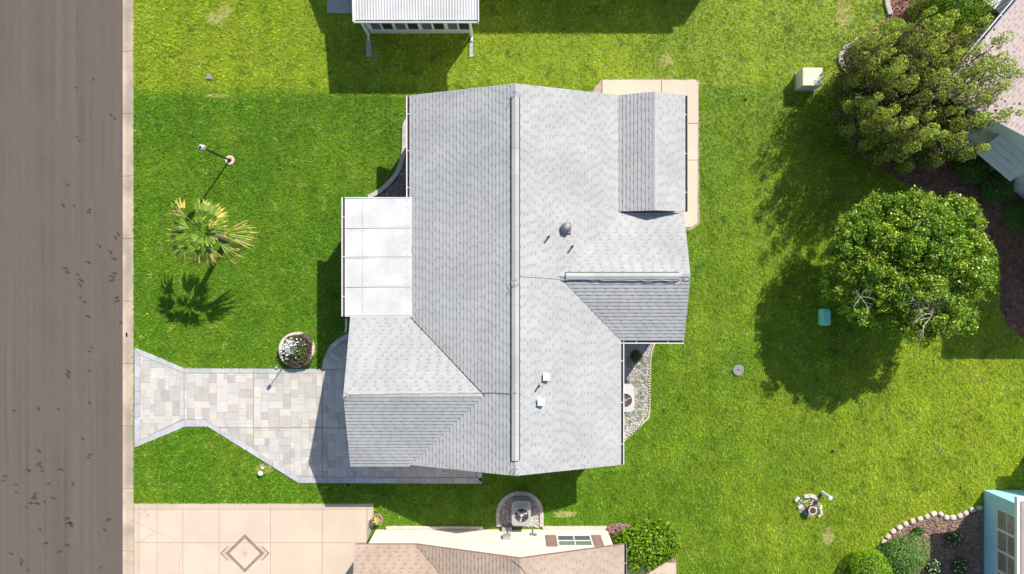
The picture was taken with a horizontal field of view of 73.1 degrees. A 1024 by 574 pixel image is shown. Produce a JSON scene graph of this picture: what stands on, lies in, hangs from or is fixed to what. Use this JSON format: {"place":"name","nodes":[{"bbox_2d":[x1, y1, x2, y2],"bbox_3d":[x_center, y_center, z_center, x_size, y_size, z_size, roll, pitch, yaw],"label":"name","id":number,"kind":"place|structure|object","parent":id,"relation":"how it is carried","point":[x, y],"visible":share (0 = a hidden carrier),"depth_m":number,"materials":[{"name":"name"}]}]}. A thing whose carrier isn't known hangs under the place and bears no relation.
{"place":"outdoors","nodes":[
{"label":"outdoors","id":0,"kind":"place"},
{"bbox_2d":[0,0,122,573],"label":"road","id":1,"kind":"structure","parent":0,"point":[61,322],"depth_m":29.05,"materials":[{"name":"grey asphalt"}]},
{"bbox_2d":[134,503,373,573],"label":"driveway","id":2,"kind":"structure","parent":0,"point":[249,538],"depth_m":28.97,"materials":[{"name":"beige concrete"}]},
{"bbox_2d":[134,333,481,483],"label":"driveway","id":3,"kind":"structure","parent":0,"point":[291,423],"depth_m":28.97,"materials":[{"name":"stone"}]},
{"bbox_2d":[131,0,1023,573],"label":"lawn","id":4,"kind":"structure","parent":0,"point":[704,272],"depth_m":29.00,"materials":[{"name":"plant"}]},
{"bbox_2d":[206,74,211,79],"bbox_3d":[-12.691,-8.807,28.975,0.260,0.090,0.240,0,90,0],"label":"valve box","id":5,"kind":"object","parent":4,"relation":"on","point":[208,76],"visible":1,"depth_m":28.93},
{"bbox_2d":[166,197,258,266],"bbox_3d":[-11.359,-2.053,27.303,3.541,3.440,2.654,0,90,0],"label":"palm tree","id":6,"kind":"object","parent":4,"relation":"on","point":[233,234],"visible":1,"depth_m":25.91,"materials":[{"name":"green plant"}]},
{"bbox_2d":[205,11,226,24],"bbox_3d":[-12.445,-11.251,28.996,0.935,0.001,0.563,14,90,0],"label":"bare patch","id":7,"kind":"object","parent":4,"relation":"on","point":[220,16],"visible":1,"depth_m":29.00,"materials":[{"name":"beige soil"}]},
{"bbox_2d":[198,144,234,164],"bbox_3d":[-11.828,-5.317,27.575,0.400,2.870,0.400,0,90,0],"label":"lamp post","id":8,"kind":"object","parent":4,"relation":"on","point":[230,159],"visible":1,"depth_m":28.20,"materials":[{"name":"white metal"}]},
{"bbox_2d":[205,94,229,96],"bbox_3d":[-12.373,-8.033,28.996,1.320,0.001,0.157,0,90,0],"label":"bare patch","id":9,"kind":"object","parent":4,"relation":"on","point":[218,95],"visible":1,"depth_m":29.00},
{"bbox_2d":[218,5,232,14],"bbox_3d":[-12.037,-11.597,28.996,0.576,0.001,0.503,32,90,0],"label":"bare patch","id":10,"kind":"object","parent":4,"relation":"on","point":[225,9],"visible":1,"depth_m":29.00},
{"bbox_2d":[254,464,272,473],"bbox_3d":[-10.425,7.629,28.996,0.869,0.001,0.437,0,90,0],"label":"bare patch","id":11,"kind":"object","parent":4,"relation":"on","point":[266,466],"visible":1,"depth_m":29.00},
{"bbox_2d":[278,332,314,367],"bbox_3d":[-8.982,2.618,28.635,1.470,0.749,1.470,0,90,0],"label":"planter","id":12,"kind":"object","parent":4,"relation":"on","point":[296,349],"visible":1,"depth_m":28.62,"materials":[{"name":"white stone"}]},
{"bbox_2d":[327,0,351,13],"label":"path","id":13,"kind":"structure","parent":4,"relation":"on","point":[339,6],"depth_m":28.95,"materials":[{"name":"grey concrete"}]},
{"bbox_2d":[366,40,371,56],"bbox_3d":[-5.990,-9.990,28.925,0.220,0.090,0.680,0,90,0],"label":"splash block","id":14,"kind":"object","parent":4,"relation":"on","point":[368,46],"depth_m":28.95,"materials":[{"name":"grey concrete"}]},
{"bbox_2d":[370,49,378,60],"bbox_3d":[-5.827,-9.741,28.996,0.509,0.001,0.491,0,90,0],"label":"bare patch","id":15,"kind":"object","parent":4,"relation":"on","point":[374,55],"visible":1,"depth_m":29.00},
{"bbox_2d":[372,514,382,524],"bbox_3d":[-5.585,9.640,28.773,0.480,0.454,0.480,0,90,0],"label":"flower pot","id":16,"kind":"object","parent":4,"relation":"on","point":[377,519],"visible":1,"depth_m":28.65,"materials":[{"name":"yellow plant"}]},
{"bbox_2d":[367,119,405,196],"bbox_3d":[-4.888,-5.303,28.955,0.792,0.130,3.875,26,90,0],"label":"garden edging","id":17,"kind":"object","parent":4,"relation":"on","point":[387,184],"visible":0.83,"depth_m":28.89,"materials":[{"name":"concrete"}]},
{"bbox_2d":[375,154,405,196],"bbox_3d":[-4.451,-5.097,29.005,1.601,0.030,3.951,26,90,0],"label":"gravel bed","id":18,"kind":"object","parent":4,"relation":"on","point":[397,182],"visible":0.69,"depth_m":28.99,"materials":[{"name":"grey gravel"}]},
{"bbox_2d":[352,0,478,40],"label":"house","id":19,"kind":"structure","parent":4,"relation":"on","point":[417,16],"depth_m":26.66,"materials":[{"name":"white paint"}]},
{"bbox_2d":[369,23,382,29],"bbox_3d":[-5.532,-10.607,27.725,0.464,1.550,0.045,0,90,0],"label":"window","id":20,"kind":"structure","parent":19,"relation":"in","point":[374,26],"depth_m":28.16,"materials":[{"name":"glass"}]},
{"bbox_2d":[380,23,394,29],"bbox_3d":[-5.063,-10.607,27.725,0.490,1.550,0.045,0,90,0],"label":"window","id":21,"kind":"structure","parent":19,"relation":"in","point":[385,26],"depth_m":28.16,"materials":[{"name":"glass"}]},
{"bbox_2d":[393,23,407,29],"bbox_3d":[-4.529,-10.607,27.725,0.490,1.550,0.045,0,90,0],"label":"window","id":22,"kind":"structure","parent":19,"relation":"in","point":[398,26],"depth_m":28.16,"materials":[{"name":"glass"}]},
{"bbox_2d":[406,23,419,29],"bbox_3d":[-4.027,-10.607,27.725,0.503,1.550,0.045,0,90,0],"label":"window","id":23,"kind":"structure","parent":19,"relation":"in","point":[411,26],"depth_m":28.16,"materials":[{"name":"glass"}]},
{"bbox_2d":[420,23,433,29],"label":"window","id":24,"kind":"structure","parent":19,"relation":"in","point":[425,26],"depth_m":28.16,"materials":[{"name":"glass"}]},
{"bbox_2d":[432,23,445,29],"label":"window","id":25,"kind":"structure","parent":19,"relation":"in","point":[436,26],"depth_m":28.16,"materials":[{"name":"glass"}]},
{"bbox_2d":[446,23,458,29],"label":"window","id":26,"kind":"structure","parent":19,"relation":"in","point":[450,26],"depth_m":28.16,"materials":[{"name":"glass"}]},
{"bbox_2d":[458,23,469,29],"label":"window","id":27,"kind":"structure","parent":19,"relation":"in","point":[462,26],"depth_m":28.16,"materials":[{"name":"black glass"}]},
{"bbox_2d":[386,525,482,529],"bbox_3d":[-3.250,10.075,28.955,4.083,0.130,0.151,0,90,0],"label":"scalloped edging","id":28,"kind":"object","parent":4,"relation":"on","point":[412,527],"visible":1,"depth_m":28.91,"materials":[{"name":"beige concrete"}]},
{"bbox_2d":[469,40,474,56],"bbox_3d":[-1.670,-9.990,28.925,0.220,0.090,0.680,0,90,0],"label":"splash block","id":29,"kind":"object","parent":4,"relation":"on","point":[472,54],"depth_m":28.95,"materials":[{"name":"white paint"}]},
{"bbox_2d":[353,526,626,573],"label":"house","id":30,"kind":"structure","parent":4,"relation":"on","point":[506,550],"depth_m":26.26,"materials":[{"name":"beige paint"}]},
{"bbox_2d":[556,534,593,546],"bbox_3d":[2.499,10.148,27.665,1.420,1.230,0.045,0,90,0],"label":"window","id":31,"kind":"structure","parent":30,"relation":"in","point":[563,540],"depth_m":27.64,"materials":[{"name":"white paint"}]},
{"bbox_2d":[342,83,691,475],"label":"house","id":32,"kind":"structure","parent":4,"relation":"on","point":[551,275],"depth_m":25.65,"materials":[{"name":"white paint"}]},
{"bbox_2d":[342,197,411,331],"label":"porch roof","id":33,"kind":"structure","parent":32,"relation":"attached to","point":[374,258],"depth_m":26.36,"materials":[{"name":"grey metal"}]},
{"bbox_2d":[500,492,539,527],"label":"gravel","id":34,"kind":"structure","parent":4,"relation":"on","point":[506,504],"depth_m":28.96,"materials":[{"name":"grey gravel"}]},
{"bbox_2d":[496,491,543,526],"bbox_3d":[0.324,9.294,28.955,2.002,0.130,1.457,0,90,0],"label":"garden edging","id":35,"kind":"object","parent":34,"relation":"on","point":[518,493],"visible":1,"depth_m":28.89,"materials":[{"name":"concrete"}]},
{"bbox_2d":[553,510,576,517],"bbox_3d":[2.226,9.531,28.996,1.064,0.001,0.342,0,90,0],"label":"bare patch","id":36,"kind":"object","parent":4,"relation":"on","point":[563,513],"visible":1,"depth_m":29.00,"materials":[{"name":"beige soil"}]},
{"bbox_2d":[542,525,606,529],"bbox_3d":[2.621,10.075,28.955,2.720,0.130,0.151,0,90,0],"label":"scalloped edging","id":37,"kind":"object","parent":4,"relation":"on","point":[568,527],"visible":1,"depth_m":28.91,"materials":[{"name":"beige concrete"}]},
{"bbox_2d":[624,344,654,440],"bbox_3d":[5.661,4.455,28.973,0.761,0.095,4.547,17,90,0],"label":"pebble edging","id":38,"kind":"object","parent":4,"relation":"on","point":[646,419],"visible":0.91,"depth_m":28.93,"materials":[{"name":"grey stone"}]},
{"bbox_2d":[607,524,676,573],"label":"mulch bed","id":39,"kind":"object","parent":4,"relation":"on","point":[673,559],"visible":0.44,"depth_m":28.99,"materials":[{"name":"brown wood"}]},
{"bbox_2d":[606,523,628,533],"bbox_3d":[4.432,10.086,28.794,0.995,0.282,0.504,0,90,0],"label":"ground plant","id":40,"kind":"object","parent":39,"relation":"on","point":[612,528],"visible":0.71,"depth_m":28.80,"materials":[{"name":"pink plant"}]},
{"bbox_2d":[611,516,680,573],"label":"hedge","id":41,"kind":"object","parent":39,"relation":"on","point":[650,544],"visible":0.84,"depth_m":27.94,"materials":[{"name":"green plant"}]},
{"bbox_2d":[592,79,699,229],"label":"patio","id":42,"kind":"structure","parent":4,"relation":"on","point":[689,88],"depth_m":28.95,"materials":[{"name":"beige concrete"}]},
{"bbox_2d":[658,53,673,68],"bbox_3d":[6.461,-9.517,28.996,0.660,0.001,0.619,-22,90,0],"label":"bare patch","id":43,"kind":"object","parent":4,"relation":"on","point":[668,59],"visible":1,"depth_m":29.00,"materials":[{"name":"beige soil"}]},
{"bbox_2d":[733,365,743,375],"bbox_3d":[9.483,3.491,28.973,0.460,0.094,0.465,0,90,0],"label":"access cover","id":44,"kind":"object","parent":4,"relation":"on","point":[738,370],"visible":1,"depth_m":28.93,"materials":[{"name":"grey metal"}]},
{"bbox_2d":[794,68,821,91],"bbox_3d":[12.274,-8.590,28.610,0.863,0.780,0.785,0,90,0],"label":"utility cabinet","id":45,"kind":"object","parent":4,"relation":"on","point":[807,79],"visible":1,"depth_m":28.22,"materials":[{"name":"beige metal"}]},
{"bbox_2d":[794,494,822,517],"bbox_3d":[12.472,9.073,28.955,1.335,0.130,0.805,22,90,0],"label":"stone ring","id":46,"kind":"object","parent":4,"relation":"on","point":[797,498],"visible":1,"depth_m":28.89,"materials":[{"name":"beige stone"}]},
{"bbox_2d":[797,493,819,516],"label":"gravel","id":47,"kind":"structure","parent":4,"relation":"on","point":[804,509],"depth_m":28.97,"materials":[{"name":"grey gravel"}]},
{"bbox_2d":[807,505,816,514],"bbox_3d":[12.459,9.264,28.812,0.350,0.375,0.350,0,90,0],"label":"flower pot","id":48,"kind":"object","parent":4,"relation":"on","point":[812,510],"visible":1,"depth_m":28.64,"materials":[{"name":"ceramic"}]},
{"bbox_2d":[818,309,830,325],"bbox_3d":[13.023,1.255,28.777,0.367,0.445,0.707,0,90,0],"label":"utility box","id":49,"kind":"object","parent":4,"relation":"on","point":[824,317],"visible":1,"depth_m":28.60,"materials":[{"name":"teal plastic"}]},
{"bbox_2d":[821,491,832,499],"bbox_3d":[13.010,8.619,28.605,0.180,0.790,0.176,0,90,0],"label":"garden post","id":50,"kind":"object","parent":4,"relation":"on","point":[826,495],"visible":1,"depth_m":28.46,"materials":[{"name":"white paint"}]},
{"bbox_2d":[821,527,834,544],"bbox_3d":[13.257,10.437,28.996,0.656,0.001,0.668,37,90,0],"label":"bare patch","id":51,"kind":"object","parent":4,"relation":"on","point":[829,539],"visible":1,"depth_m":29.00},
{"bbox_2d":[835,0,851,28],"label":"bare patch","id":52,"kind":"object","parent":4,"relation":"on","point":[845,19],"visible":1,"depth_m":29.00,"materials":[{"name":"beige soil"}]},
{"bbox_2d":[837,37,857,72],"bbox_3d":[14.053,-9.633,28.955,0.788,0.130,1.782,9,90,0],"label":"garden edging","id":53,"kind":"object","parent":4,"relation":"on","point":[838,57],"visible":0.33,"depth_m":28.89,"materials":[{"name":"stone"}]},
{"bbox_2d":[849,547,893,573],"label":"shrub","id":54,"kind":"object","parent":4,"relation":"on","point":[867,564],"visible":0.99,"depth_m":28.12,"materials":[{"name":"green plant"}]},
{"bbox_2d":[820,184,1001,350],"bbox_3d":[15.135,-0.688,26.687,6.504,4.755,6.163,0,90,0],"label":"tree","id":55,"kind":"object","parent":4,"relation":"on","point":[976,259],"visible":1,"depth_m":25.38,"materials":[{"name":"green plant"}]},
{"bbox_2d":[880,510,983,573],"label":"mulch bed","id":56,"kind":"object","parent":4,"relation":"on","point":[962,548],"visible":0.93,"depth_m":28.99,"materials":[{"name":"brown wood"}]},
{"bbox_2d":[878,532,930,573],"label":"shrub","id":57,"kind":"object","parent":56,"relation":"on","point":[901,555],"visible":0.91,"depth_m":28.19,"materials":[{"name":"green plant"}]},
{"bbox_2d":[913,527,924,535],"bbox_3d":[16.971,10.190,28.808,0.444,0.437,0.375,0,90,0],"label":"shrub","id":58,"kind":"object","parent":56,"relation":"on","point":[918,529],"visible":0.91,"depth_m":28.74,"materials":[{"name":"green plant"}]},
{"bbox_2d":[877,505,982,555],"bbox_3d":[17.323,9.925,28.945,4.884,0.149,0.938,-26,90,0],"label":"stone edging","id":59,"kind":"object","parent":56,"relation":"on","point":[927,516],"visible":0.91,"depth_m":28.90,"materials":[{"name":"grey stone"}]},
{"bbox_2d":[924,558,943,573],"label":"flowering plant","id":60,"kind":"object","parent":56,"relation":"on","point":[933,567],"visible":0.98,"depth_m":28.73,"materials":[{"name":"green plant"}]},
{"bbox_2d":[943,531,963,546],"bbox_3d":[18.389,10.478,28.806,0.813,0.449,0.698,39,90,0],"label":"flowering plant","id":61,"kind":"object","parent":56,"relation":"on","point":[952,538],"visible":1,"depth_m":28.72,"materials":[{"name":"green plant"}]},
{"bbox_2d":[950,557,968,573],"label":"flowering plant","id":62,"kind":"object","parent":56,"relation":"on","point":[959,565],"visible":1,"depth_m":28.72,"materials":[{"name":"green plant"}]},
{"bbox_2d":[843,0,1023,339],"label":"mulch bed","id":63,"kind":"object","parent":4,"relation":"on","point":[1014,293],"visible":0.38,"depth_m":28.99,"materials":[{"name":"brown wood"}]},
{"bbox_2d":[884,0,892,14],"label":"garden edging","id":64,"kind":"object","parent":63,"relation":"on","point":[888,8],"visible":1,"depth_m":28.89,"materials":[{"name":"stone"}]},
{"bbox_2d":[878,17,909,47],"bbox_3d":[15.619,-10.317,28.276,1.230,1.502,1.229,37,90,0],"label":"shrub","id":65,"kind":"object","parent":63,"relation":"on","point":[902,21],"visible":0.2,"depth_m":28.06,"materials":[{"name":"green plant"}]},
{"bbox_2d":[821,5,1023,175],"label":"juniper tree","id":66,"kind":"object","parent":63,"relation":"on","point":[914,74],"visible":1,"depth_m":25.72,"materials":[{"name":"green plant"}]},
{"bbox_2d":[906,0,997,34],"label":"shrub","id":67,"kind":"object","parent":63,"relation":"on","point":[963,6],"visible":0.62,"depth_m":27.52,"materials":[{"name":"green plant"}]},
{"bbox_2d":[953,152,991,183],"bbox_3d":[18.977,-4.904,28.507,1.415,1.042,1.337,0,90,0],"label":"shrub","id":68,"kind":"object","parent":63,"relation":"on","point":[969,170],"visible":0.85,"depth_m":28.27,"materials":[{"name":"green plant"}]},
{"bbox_2d":[971,0,1010,17],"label":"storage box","id":69,"kind":"object","parent":63,"relation":"on","point":[1001,5],"visible":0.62,"depth_m":28.05,"materials":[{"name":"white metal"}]},
{"bbox_2d":[981,171,1014,203],"bbox_3d":[20.037,-4.122,28.496,1.333,1.064,1.418,0,90,0],"label":"shrub","id":70,"kind":"object","parent":63,"relation":"on","point":[995,186],"visible":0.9,"depth_m":28.28,"materials":[{"name":"green plant"}]},
{"bbox_2d":[998,196,1023,234],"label":"shrub","id":71,"kind":"object","parent":63,"relation":"on","point":[1014,215],"depth_m":28.69,"materials":[{"name":"green plant"}]},
{"bbox_2d":[932,0,1023,197],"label":"house","id":72,"kind":"structure","parent":4,"relation":"on","point":[1010,16],"depth_m":26.20,"materials":[{"name":"beige paint"}]},
{"bbox_2d":[978,140,1020,167],"bbox_3d":[19.503,-5.306,27.550,1.400,1.100,0.045,40,90,0],"label":"window","id":73,"kind":"structure","parent":72,"relation":"in","point":[995,140],"depth_m":27.61,"materials":[{"name":"white paint"}]},
{"bbox_2d":[977,135,1023,180],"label":"awning","id":74,"kind":"object","parent":72,"relation":"attached to","point":[1007,155],"visible":0.81,"depth_m":27.03,"materials":[{"name":"white paint"}]},
{"bbox_2d":[984,490,1023,573],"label":"house","id":75,"kind":"structure","parent":4,"relation":"on","point":[1003,531],"depth_m":27.87,"materials":[{"name":"blue"}]},
{"bbox_2d":[997,508,1013,536],"bbox_3d":[19.767,9.418,27.600,0.045,1.120,0.835,0,90,0],"label":"window","id":76,"kind":"structure","parent":75,"relation":"in","point":[1005,520],"depth_m":27.69,"materials":[{"name":"glass"}]},
{"bbox_2d":[997,529,1013,557],"bbox_3d":[19.767,10.262,27.600,0.045,1.120,0.835,0,90,0],"label":"window","id":77,"kind":"structure","parent":75,"relation":"in","point":[1005,542],"depth_m":27.69,"materials":[{"name":"glass"}]},
{"bbox_2d":[997,550,1013,573],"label":"window","id":78,"kind":"structure","parent":75,"relation":"in","point":[1005,563],"depth_m":27.74,"materials":[{"name":"grey glass"}]},
{"bbox_2d":[624,344,652,439],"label":"gravel","id":79,"kind":"structure","parent":0,"point":[630,362],"depth_m":28.97,"materials":[{"name":"grey gravel"}]},
{"bbox_2d":[624,344,644,355],"bbox_3d":[4.927,2.618,28.959,1.262,0.059,0.564,0,90,0],"label":"doorstep","id":80,"kind":"object","parent":79,"relation":"on","point":[629,349],"visible":0.38,"depth_m":28.93,"materials":[{"name":"grey concrete"}]},
{"bbox_2d":[631,350,641,362],"bbox_3d":[5.183,2.885,28.842,0.497,0.374,0.577,0,90,0],"label":"shrub","id":81,"kind":"object","parent":79,"relation":"on","point":[637,355],"visible":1,"depth_m":28.76,"materials":[{"name":"green plant"}]},
{"bbox_2d":[624,358,648,429],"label":"weeds","id":82,"kind":"object","parent":79,"relation":"on","point":[644,364],"visible":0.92,"depth_m":28.95,"materials":[{"name":"green plant"}]},
{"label":"equipment pad","id":83,"kind":"structure","parent":79,"relation":"on","visible":0},
{"bbox_2d":[624,382,633,411],"bbox_3d":[4.509,4.522,28.523,0.944,0.835,1.124,0,90,0],"label":"air conditioner","id":84,"kind":"object","parent":83,"relation":"on","point":[628,397],"visible":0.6,"depth_m":28.15,"materials":[{"name":"grey metal"}]},
{"bbox_2d":[627,563,675,573],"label":"path","id":85,"kind":"structure","parent":0,"point":[670,569],"depth_m":28.96,"materials":[{"name":"beige concrete"}]},
{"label":"equipment pad","id":86,"kind":"structure","parent":0,"visible":0},
{"bbox_2d":[512,496,530,525],"bbox_3d":[0.379,9.260,28.573,0.784,0.735,1.004,0,90,0],"label":"air conditioner","id":87,"kind":"object","parent":86,"relation":"on","point":[521,510],"visible":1,"depth_m":28.25,"materials":[{"name":"grey metal"}]},
{"label":"ground","id":88,"kind":"structure","parent":0,"visible":0},
{"bbox_2d":[122,0,133,573],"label":"kerb","id":89,"kind":"structure","parent":88,"relation":"on","point":[127,289],"depth_m":29.02,"materials":[{"name":"concrete"}]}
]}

